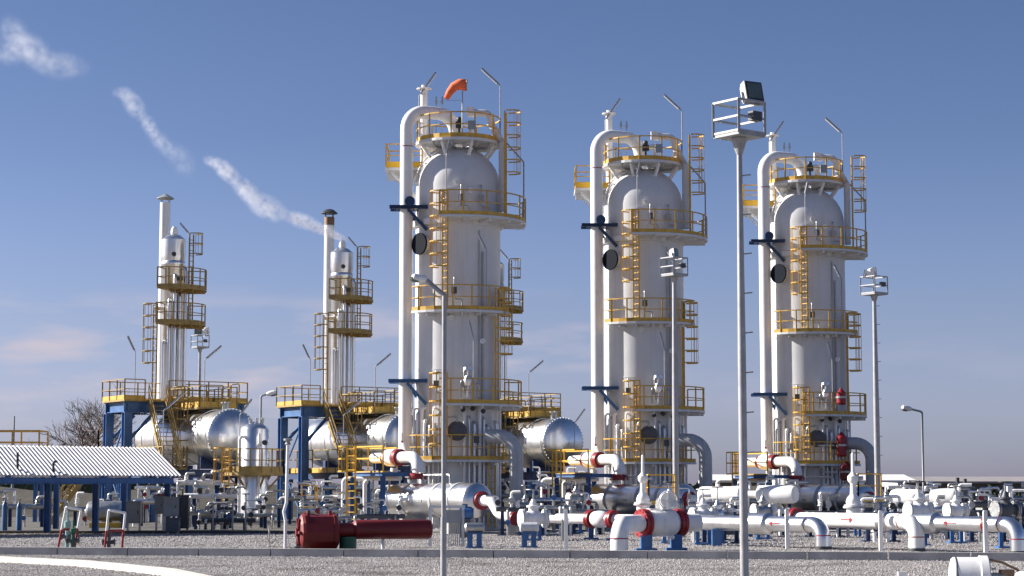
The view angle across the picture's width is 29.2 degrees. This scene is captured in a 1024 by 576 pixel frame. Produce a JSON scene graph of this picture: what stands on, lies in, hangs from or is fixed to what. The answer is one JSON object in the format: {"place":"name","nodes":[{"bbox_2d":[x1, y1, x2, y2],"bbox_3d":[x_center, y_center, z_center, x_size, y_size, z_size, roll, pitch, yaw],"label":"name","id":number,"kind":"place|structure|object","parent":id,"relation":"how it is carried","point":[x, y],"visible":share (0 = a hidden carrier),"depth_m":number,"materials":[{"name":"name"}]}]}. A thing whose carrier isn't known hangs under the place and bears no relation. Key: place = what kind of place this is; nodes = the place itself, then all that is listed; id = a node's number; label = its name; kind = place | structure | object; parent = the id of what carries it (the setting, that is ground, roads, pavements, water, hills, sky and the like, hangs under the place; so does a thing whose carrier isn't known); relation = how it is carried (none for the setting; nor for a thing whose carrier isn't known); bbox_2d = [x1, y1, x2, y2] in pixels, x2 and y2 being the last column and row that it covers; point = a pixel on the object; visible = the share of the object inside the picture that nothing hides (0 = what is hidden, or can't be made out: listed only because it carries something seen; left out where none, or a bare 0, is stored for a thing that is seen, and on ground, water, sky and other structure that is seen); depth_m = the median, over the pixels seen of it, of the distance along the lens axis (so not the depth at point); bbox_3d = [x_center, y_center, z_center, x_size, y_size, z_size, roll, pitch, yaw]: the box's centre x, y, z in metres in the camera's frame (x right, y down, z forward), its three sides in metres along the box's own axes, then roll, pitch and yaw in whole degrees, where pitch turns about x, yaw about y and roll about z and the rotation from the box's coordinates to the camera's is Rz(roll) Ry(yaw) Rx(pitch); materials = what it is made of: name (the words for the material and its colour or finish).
{"place":"outdoors","nodes":[
{"label":"outdoors","id":0,"kind":"place"},
{"bbox_2d":[0,484,756,515],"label":"earth bank","id":1,"kind":"structure","parent":0,"point":[25,496],"depth_m":146.84,"materials":[{"name":"brown soil"}]},
{"bbox_2d":[0,532,1009,548],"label":"gravel","id":2,"kind":"structure","parent":0,"point":[514,542],"depth_m":68.00,"materials":[{"name":"grey gravel"}]},
{"bbox_2d":[0,507,1021,528],"bbox_3d":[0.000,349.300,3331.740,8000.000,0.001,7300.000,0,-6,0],"label":"ground","id":3,"kind":"structure","parent":0,"point":[1020,522],"depth_m":117.32,"materials":[{"name":"grey gravel"}]},
{"bbox_2d":[30,411,102,491],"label":"bare tree","id":4,"kind":"object","parent":3,"relation":"on","point":[65,443],"visible":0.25,"depth_m":197.78,"materials":[{"name":"brown plant"}]},
{"bbox_2d":[59,383,135,477],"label":"bare tree","id":5,"kind":"object","parent":3,"relation":"on","point":[92,431],"visible":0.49,"depth_m":188.86,"materials":[{"name":"brown plant"}]},
{"bbox_2d":[191,327,209,505],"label":"floodlight mast","id":6,"kind":"object","parent":3,"relation":"on","point":[205,331],"visible":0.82,"depth_m":117.13,"materials":[{"name":"metal"}]},
{"bbox_2d":[0,482,698,492],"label":"distant trees","id":7,"kind":"object","parent":3,"relation":"on","point":[86,488],"visible":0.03,"depth_m":1058.86,"materials":[{"name":"brown plant"}]},
{"bbox_2d":[500,391,560,512],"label":"steel frame","id":8,"kind":"object","parent":3,"relation":"on","point":[526,409],"visible":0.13,"depth_m":122.23,"materials":[{"name":"blue paint"}]},
{"bbox_2d":[500,258,523,399],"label":"ladder","id":9,"kind":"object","parent":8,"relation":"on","point":[517,309],"depth_m":121.93,"materials":[{"name":"yellow metal"}]},
{"bbox_2d":[501,451,590,510],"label":"skid frame","id":10,"kind":"object","parent":3,"relation":"on","point":[526,475],"visible":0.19,"depth_m":115.78,"materials":[{"name":"blue paint"}]},
{"bbox_2d":[500,397,583,471],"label":"horizontal tank","id":11,"kind":"object","parent":10,"relation":"on","point":[536,433],"visible":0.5,"depth_m":117.24,"materials":[{"name":"metal"}]},
{"bbox_2d":[574,133,707,483],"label":"process column","id":12,"kind":"structure","parent":3,"relation":"on","point":[637,314],"depth_m":94.74,"materials":[{"name":"white metal"}]},
{"bbox_2d":[581,130,645,452],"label":"gooseneck pipe","id":13,"kind":"object","parent":12,"relation":"attached to","point":[597,226],"visible":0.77,"depth_m":95.38,"materials":[{"name":"white metal"}]},
{"bbox_2d":[649,131,688,228],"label":"relief line","id":14,"kind":"object","parent":12,"relation":"attached to","point":[685,186],"visible":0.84,"depth_m":96.36,"materials":[{"name":"paint"}]},
{"bbox_2d":[679,434,711,487],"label":"return pipe","id":15,"kind":"object","parent":3,"relation":"on","point":[699,445],"visible":0.7,"depth_m":92.75,"materials":[{"name":"metal"}]},
{"bbox_2d":[726,451,792,515],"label":"valve platform","id":16,"kind":"structure","parent":3,"relation":"on","point":[736,475],"depth_m":96.12,"materials":[{"name":"yellow paint"}]},
{"bbox_2d":[743,155,867,484],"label":"process column","id":17,"kind":"structure","parent":3,"relation":"on","point":[806,315],"depth_m":100.80,"materials":[{"name":"white metal"}]},
{"bbox_2d":[749,151,808,454],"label":"gooseneck pipe","id":18,"kind":"object","parent":17,"relation":"attached to","point":[765,241],"visible":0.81,"depth_m":101.43,"materials":[{"name":"white metal"}]},
{"bbox_2d":[813,152,850,244],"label":"relief line","id":19,"kind":"object","parent":17,"relation":"attached to","point":[847,211],"visible":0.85,"depth_m":102.40,"materials":[{"name":"paint"}]},
{"bbox_2d":[774,476,874,528],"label":"horizontal drum","id":20,"kind":"object","parent":3,"relation":"on","point":[808,499],"visible":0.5,"depth_m":93.76,"materials":[{"name":"metal"}]},
{"bbox_2d":[747,454,804,480],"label":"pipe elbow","id":21,"kind":"object","parent":20,"relation":"on","point":[775,461],"visible":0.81,"depth_m":97.08,"materials":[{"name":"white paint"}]},
{"bbox_2d":[847,437,874,511],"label":"return pipe","id":22,"kind":"object","parent":3,"relation":"on","point":[865,447],"visible":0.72,"depth_m":98.84,"materials":[{"name":"metal"}]},
{"bbox_2d":[908,477,1023,493],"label":"industrial building","id":23,"kind":"structure","parent":3,"relation":"on","point":[978,482],"depth_m":300.36,"materials":[{"name":"metal"}]},
{"bbox_2d":[0,529,1023,575],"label":"gravel yard","id":24,"kind":"structure","parent":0,"point":[606,531],"depth_m":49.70,"materials":[{"name":"grey gravel"}]},
{"bbox_2d":[0,489,52,526],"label":"pipe manifold","id":25,"kind":"object","parent":24,"relation":"on","point":[37,505],"visible":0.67,"depth_m":91.36,"materials":[{"name":"metal"}]},
{"bbox_2d":[0,556,210,575],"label":"foreground kerb","id":26,"kind":"structure","parent":24,"relation":"on","point":[150,570],"depth_m":43.06,"materials":[{"name":"concrete"}]},
{"bbox_2d":[0,517,387,533],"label":"concrete slab","id":27,"kind":"structure","parent":24,"relation":"on","point":[36,528],"depth_m":87.21,"materials":[{"name":"grey concrete"}]},
{"bbox_2d":[0,430,48,521],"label":"access platform","id":28,"kind":"structure","parent":27,"relation":"on","point":[35,490],"depth_m":107.77,"materials":[{"name":"yellow paint"}]},
{"bbox_2d":[0,445,182,531],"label":"open shed","id":29,"kind":"structure","parent":27,"relation":"on","point":[75,465],"depth_m":79.84,"materials":[{"name":"blue paint"}]},
{"bbox_2d":[85,501,121,527],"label":"ground tank","id":30,"kind":"object","parent":27,"relation":"on","point":[104,506],"visible":0.48,"depth_m":89.03,"materials":[{"name":"metal"}]},
{"bbox_2d":[125,501,142,530],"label":"control cabinet","id":31,"kind":"object","parent":27,"relation":"on","point":[133,511],"visible":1,"depth_m":82.26,"materials":[{"name":"metal"}]},
{"bbox_2d":[163,497,178,530],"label":"control cabinet","id":32,"kind":"object","parent":27,"relation":"on","point":[170,506],"visible":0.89,"depth_m":81.19,"materials":[{"name":"metal"}]},
{"bbox_2d":[101,378,247,521],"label":"steel frame","id":33,"kind":"object","parent":27,"relation":"on","point":[128,408],"visible":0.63,"depth_m":108.34,"materials":[{"name":"blue paint"}]},
{"bbox_2d":[142,227,206,399],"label":"stripping column","id":34,"kind":"structure","parent":33,"relation":"on","point":[175,321],"depth_m":109.77,"materials":[{"name":"metal"}]},
{"bbox_2d":[116,446,237,521],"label":"skid frame","id":35,"kind":"object","parent":27,"relation":"on","point":[183,472],"visible":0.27,"depth_m":105.79,"materials":[{"name":"blue paint"}]},
{"bbox_2d":[148,384,181,469],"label":"stairway","id":36,"kind":"object","parent":35,"relation":"on","point":[157,427],"visible":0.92,"depth_m":105.36,"materials":[{"name":"yellow paint"}]},
{"bbox_2d":[135,386,252,494],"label":"horizontal tank","id":37,"kind":"object","parent":35,"relation":"on","point":[205,429],"visible":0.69,"depth_m":105.94,"materials":[{"name":"metal"}]},
{"bbox_2d":[157,194,173,398],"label":"flue stack","id":38,"kind":"object","parent":37,"relation":"on","point":[165,207],"visible":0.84,"depth_m":113.65,"materials":[{"name":"white paint"}]},
{"bbox_2d":[177,495,190,530],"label":"control cabinet","id":39,"kind":"object","parent":27,"relation":"on","point":[184,506],"visible":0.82,"depth_m":81.48,"materials":[{"name":"metal"}]},
{"bbox_2d":[176,469,227,523],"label":"pipe manifold","id":40,"kind":"object","parent":27,"relation":"on","point":[186,482],"visible":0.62,"depth_m":99.41,"materials":[{"name":"white paint"}]},
{"bbox_2d":[189,502,231,528],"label":"pipe manifold","id":41,"kind":"object","parent":27,"relation":"on","point":[197,520],"visible":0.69,"depth_m":85.35,"materials":[{"name":"metal"}]},
{"bbox_2d":[213,418,283,524],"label":"upright vessel","id":42,"kind":"object","parent":27,"relation":"on","point":[252,470],"visible":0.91,"depth_m":96.87,"materials":[{"name":"metal"}]},
{"bbox_2d":[276,385,412,519],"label":"steel frame","id":43,"kind":"object","parent":27,"relation":"on","point":[303,412],"visible":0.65,"depth_m":113.97,"materials":[{"name":"blue paint"}]},
{"bbox_2d":[314,240,372,404],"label":"stripping column","id":44,"kind":"structure","parent":43,"relation":"on","point":[344,331],"depth_m":115.78,"materials":[{"name":"white metal"}]},
{"bbox_2d":[287,449,411,519],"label":"skid frame","id":45,"kind":"object","parent":27,"relation":"on","point":[321,473],"visible":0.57,"depth_m":113.17,"materials":[{"name":"blue paint"}]},
{"bbox_2d":[323,390,360,470],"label":"stairway","id":46,"kind":"object","parent":45,"relation":"on","point":[330,426],"visible":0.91,"depth_m":111.51,"materials":[{"name":"yellow paint"}]},
{"bbox_2d":[309,392,412,513],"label":"horizontal tank","id":47,"kind":"object","parent":45,"relation":"on","point":[374,427],"visible":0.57,"depth_m":112.51,"materials":[{"name":"metal"}]},
{"bbox_2d":[321,209,337,403],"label":"flue stack","id":48,"kind":"object","parent":47,"relation":"on","point":[328,235],"visible":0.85,"depth_m":119.52,"materials":[{"name":"white paint"}]},
{"bbox_2d":[184,482,244,526],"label":"pipe manifold","id":49,"kind":"object","parent":24,"relation":"on","point":[226,496],"visible":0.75,"depth_m":91.38,"materials":[{"name":"white paint"}]},
{"bbox_2d":[202,502,258,529],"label":"pipe manifold","id":50,"kind":"object","parent":24,"relation":"on","point":[229,518],"visible":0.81,"depth_m":83.36,"materials":[{"name":"grey paint"}]},
{"bbox_2d":[219,498,276,528],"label":"pipe manifold","id":51,"kind":"object","parent":24,"relation":"on","point":[264,514],"visible":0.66,"depth_m":87.35,"materials":[{"name":"metal"}]},
{"bbox_2d":[256,491,284,527],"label":"pipe manifold","id":52,"kind":"object","parent":24,"relation":"on","point":[279,506],"visible":0.74,"depth_m":89.36,"materials":[{"name":"metal"}]},
{"bbox_2d":[282,438,291,547],"bbox_3d":[-6.189,5.725,54.199,0.232,3.160,0.232,-6,-8,45],"label":"vent post","id":53,"kind":"object","parent":24,"relation":"on","point":[287,443],"visible":0.94,"depth_m":54.18,"materials":[{"name":"metal"}]},
{"bbox_2d":[294,491,348,522],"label":"pipe manifold","id":54,"kind":"object","parent":24,"relation":"on","point":[301,510],"visible":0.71,"depth_m":85.40,"materials":[{"name":"metal"}]},
{"bbox_2d":[295,510,432,548],"bbox_3d":[-4.123,6.799,54.928,3.840,1.176,1.060,1,-6,-14],"label":"actuated valve","id":55,"kind":"object","parent":24,"relation":"on","point":[322,531],"visible":0.9,"depth_m":54.63,"materials":[{"name":"red paint"}]},
{"bbox_2d":[341,476,401,522],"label":"service pipe","id":56,"kind":"object","parent":24,"relation":"on","point":[365,479],"visible":0.7,"depth_m":86.97,"materials":[{"name":"white metal"}]},
{"bbox_2d":[338,445,411,522],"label":"valve platform","id":57,"kind":"structure","parent":24,"relation":"on","point":[382,474],"depth_m":84.26,"materials":[{"name":"blue paint"}]},
{"bbox_2d":[352,496,408,522],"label":"pipe manifold","id":58,"kind":"object","parent":24,"relation":"on","point":[372,515],"visible":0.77,"depth_m":79.41,"materials":[{"name":"grey paint"}]},
{"bbox_2d":[410,273,446,575],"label":"street lamp","id":59,"kind":"object","parent":24,"relation":"on","point":[418,278],"visible":1,"depth_m":37.40,"materials":[{"name":"metal"}]},
{"bbox_2d":[386,474,490,533],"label":"horizontal drum","id":60,"kind":"object","parent":24,"relation":"on","point":[422,496],"visible":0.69,"depth_m":82.10,"materials":[{"name":"metal"}]},
{"bbox_2d":[369,449,426,479],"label":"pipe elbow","id":61,"kind":"object","parent":60,"relation":"on","point":[397,457],"visible":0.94,"depth_m":84.82,"materials":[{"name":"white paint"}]},
{"bbox_2d":[429,505,464,545],"bbox_3d":[-2.036,7.428,61.433,1.131,1.275,0.345,0,-6,0],"label":"instrument rack","id":62,"kind":"object","parent":24,"relation":"on","point":[455,516],"visible":0.97,"depth_m":61.43,"materials":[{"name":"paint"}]},
{"bbox_2d":[385,109,525,530],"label":"process column","id":63,"kind":"structure","parent":24,"relation":"on","point":[449,249],"depth_m":88.70,"materials":[{"name":"metal"}]},
{"bbox_2d":[417,85,431,163],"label":"vent pipe","id":64,"kind":"object","parent":63,"relation":"attached to","point":[424,102],"visible":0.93,"depth_m":91.82,"materials":[{"name":"white metal"}]},
{"bbox_2d":[388,106,461,450],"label":"gooseneck pipe","id":65,"kind":"object","parent":63,"relation":"attached to","point":[406,208],"visible":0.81,"depth_m":89.34,"materials":[{"name":"white metal"}]},
{"bbox_2d":[464,107,503,211],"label":"relief line","id":66,"kind":"object","parent":63,"relation":"attached to","point":[498,136],"visible":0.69,"depth_m":90.40,"materials":[{"name":"paint"}]},
{"bbox_2d":[465,523,484,547],"bbox_3d":[-1.132,7.486,59.545,0.600,0.766,0.320,0,-6,0],"label":"pipe support","id":67,"kind":"object","parent":24,"relation":"on","point":[477,529],"visible":0.99,"depth_m":59.42,"materials":[{"name":"blue paint"}]},
{"bbox_2d":[473,491,517,534],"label":"outlet pipe","id":68,"kind":"object","parent":24,"relation":"on","point":[481,501],"visible":0.81,"depth_m":78.83,"materials":[{"name":"white metal"}]},
{"bbox_2d":[485,429,522,530],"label":"return pipe","id":69,"kind":"object","parent":24,"relation":"on","point":[510,441],"visible":0.85,"depth_m":86.67,"materials":[{"name":"silver metal"}]},
{"bbox_2d":[485,490,527,535],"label":"pipe manifold","id":70,"kind":"object","parent":24,"relation":"on","point":[511,500],"visible":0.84,"depth_m":77.42,"materials":[{"name":"grey paint"}]},
{"bbox_2d":[0,547,1023,561],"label":"kerb","id":71,"kind":"structure","parent":24,"relation":"on","point":[705,555],"depth_m":50.63,"materials":[{"name":"concrete"}]},
{"bbox_2d":[519,522,538,547],"bbox_3d":[0.522,7.538,60.042,0.600,0.766,0.320,0,-6,0],"label":"pipe support","id":72,"kind":"object","parent":24,"relation":"on","point":[526,528],"visible":1,"depth_m":59.92,"materials":[{"name":"blue paint"}]},
{"bbox_2d":[517,489,549,540],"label":"gate valve","id":73,"kind":"object","parent":24,"relation":"on","point":[534,514],"visible":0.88,"depth_m":69.39,"materials":[{"name":"white paint"}]},
{"bbox_2d":[536,486,575,535],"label":"pipe manifold","id":74,"kind":"object","parent":24,"relation":"on","point":[561,508],"visible":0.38,"depth_m":77.42,"materials":[{"name":"metal"}]},
{"bbox_2d":[532,482,591,530],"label":"pipe manifold","id":75,"kind":"object","parent":24,"relation":"on","point":[544,500],"visible":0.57,"depth_m":87.40,"materials":[{"name":"metal"}]},
{"bbox_2d":[545,449,615,528],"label":"valve platform","id":76,"kind":"structure","parent":24,"relation":"on","point":[560,474],"depth_m":90.28,"materials":[{"name":"blue paint"}]},
{"bbox_2d":[564,492,607,534],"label":"pipe manifold","id":77,"kind":"object","parent":24,"relation":"on","point":[570,501],"visible":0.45,"depth_m":79.40,"materials":[{"name":"metal"}]},
{"bbox_2d":[555,510,633,539],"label":"pipeline","id":78,"kind":"object","parent":24,"relation":"on","point":[590,520],"visible":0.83,"depth_m":70.32,"materials":[{"name":"white paint"}]},
{"bbox_2d":[591,475,696,529],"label":"horizontal drum","id":79,"kind":"object","parent":24,"relation":"on","point":[615,495],"visible":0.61,"depth_m":88.84,"materials":[{"name":"metal"}]},
{"bbox_2d":[568,452,628,480],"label":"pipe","id":80,"kind":"object","parent":79,"relation":"on","point":[599,459],"visible":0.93,"depth_m":90.97,"materials":[{"name":"white metal"}]},
{"bbox_2d":[610,455,702,550],"bbox_3d":[3.701,6.137,56.215,1.600,2.780,4.565,-4,-7,36],"label":"ball valve","id":81,"kind":"object","parent":24,"relation":"on","point":[645,523],"visible":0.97,"depth_m":56.60,"materials":[{"name":"red paint"}]},
{"bbox_2d":[660,248,687,536],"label":"floodlight mast","id":82,"kind":"object","parent":24,"relation":"on","point":[674,255],"visible":0.94,"depth_m":76.02,"materials":[{"name":"metal"}]},
{"bbox_2d":[688,489,718,544],"bbox_3d":[6.175,7.391,63.576,0.953,1.793,0.699,1,-6,-10],"label":"gate valve","id":83,"kind":"object","parent":24,"relation":"on","point":[702,505],"visible":0.58,"depth_m":63.47,"materials":[{"name":"white paint"}]},
{"bbox_2d":[712,81,765,575],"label":"floodlight mast","id":84,"kind":"object","parent":24,"relation":"on","point":[751,92],"visible":1,"depth_m":37.14,"materials":[{"name":"metal"}]},
{"bbox_2d":[697,484,798,536],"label":"actuated valve","id":85,"kind":"object","parent":24,"relation":"on","point":[780,494],"visible":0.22,"depth_m":74.88,"materials":[{"name":"white paint"}]},
{"bbox_2d":[750,487,775,538],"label":"gate valve","id":86,"kind":"object","parent":24,"relation":"on","point":[762,507],"visible":0.68,"depth_m":71.42,"materials":[{"name":"metal"}]},
{"bbox_2d":[701,513,831,549],"bbox_3d":[7.444,7.461,60.652,0.660,1.066,6.754,4,-7,-34],"label":"pipeline","id":87,"kind":"object","parent":24,"relation":"on","point":[765,524],"visible":0.89,"depth_m":59.88,"materials":[{"name":"metal"}]},
{"bbox_2d":[804,491,849,536],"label":"pipe manifold","id":88,"kind":"object","parent":24,"relation":"on","point":[828,506],"visible":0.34,"depth_m":75.44,"materials":[{"name":"grey paint"}]},
{"bbox_2d":[784,508,925,551],"bbox_3d":[10.095,7.131,58.220,0.720,1.218,5.643,4,-7,-33],"label":"pipeline","id":89,"kind":"object","parent":24,"relation":"on","point":[910,524],"visible":0.76,"depth_m":57.13,"materials":[{"name":"white paint"}]},
{"bbox_2d":[843,452,863,512],"bbox_3d":[10.265,5.882,59.209,0.619,1.862,0.627,0,-6,0],"label":"gate valve","id":90,"kind":"object","parent":89,"relation":"on","point":[853,503],"visible":0.94,"depth_m":59.08,"materials":[{"name":"white paint"}]},
{"bbox_2d":[860,267,887,534],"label":"floodlight mast","id":91,"kind":"object","parent":24,"relation":"on","point":[872,274],"visible":0.95,"depth_m":78.98,"materials":[{"name":"metal"}]},
{"bbox_2d":[861,495,903,541],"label":"pipe manifold","id":92,"kind":"object","parent":24,"relation":"on","point":[892,505],"visible":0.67,"depth_m":67.47,"materials":[{"name":"metal"}]},
{"bbox_2d":[903,481,934,545],"bbox_3d":[12.939,7.164,62.594,0.953,2.040,0.699,1,-6,-10],"label":"gate valve","id":93,"kind":"object","parent":24,"relation":"on","point":[918,505],"visible":0.7,"depth_m":62.49,"materials":[{"name":"white paint"}]},
{"bbox_2d":[889,487,959,537],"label":"actuated valve","id":94,"kind":"object","parent":24,"relation":"on","point":[906,495],"visible":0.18,"depth_m":73.35,"materials":[{"name":"white paint"}]},
{"bbox_2d":[853,513,1023,552],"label":"pipeline","id":95,"kind":"object","parent":24,"relation":"on","point":[934,523],"visible":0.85,"depth_m":54.59,"materials":[{"name":"metal"}]},
{"bbox_2d":[942,486,969,542],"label":"gate valve","id":96,"kind":"object","parent":24,"relation":"on","point":[955,508],"visible":0.9,"depth_m":65.46,"materials":[{"name":"white paint"}]},
{"bbox_2d":[948,555,1019,575],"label":"actuated valve","id":97,"kind":"object","parent":24,"relation":"on","point":[979,565],"visible":0.99,"depth_m":30.66,"materials":[{"name":"white paint"}]},
{"bbox_2d":[957,483,1023,535],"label":"pipe manifold","id":98,"kind":"object","parent":24,"relation":"on","point":[980,503],"visible":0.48,"depth_m":77.47,"materials":[{"name":"grey paint"}]},
{"bbox_2d":[958,489,1023,541],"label":"pipe manifold","id":99,"kind":"object","parent":24,"relation":"on","point":[976,513],"visible":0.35,"depth_m":67.47,"materials":[{"name":"grey paint"}]},
{"bbox_2d":[990,481,1021,547],"bbox_3d":[14.959,6.865,59.609,0.915,2.015,0.682,1,-6,-8],"label":"gate valve","id":100,"kind":"object","parent":24,"relation":"on","point":[1005,507],"visible":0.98,"depth_m":59.49,"materials":[{"name":"grey paint"}]},
{"bbox_2d":[0,0,1023,489],"label":"sky","id":101,"kind":"structure","parent":0,"point":[258,119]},
{"bbox_2d":[698,474,916,494],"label":"industrial building","id":102,"kind":"structure","parent":0,"point":[895,478],"depth_m":258.88,"materials":[{"name":"white metal"}]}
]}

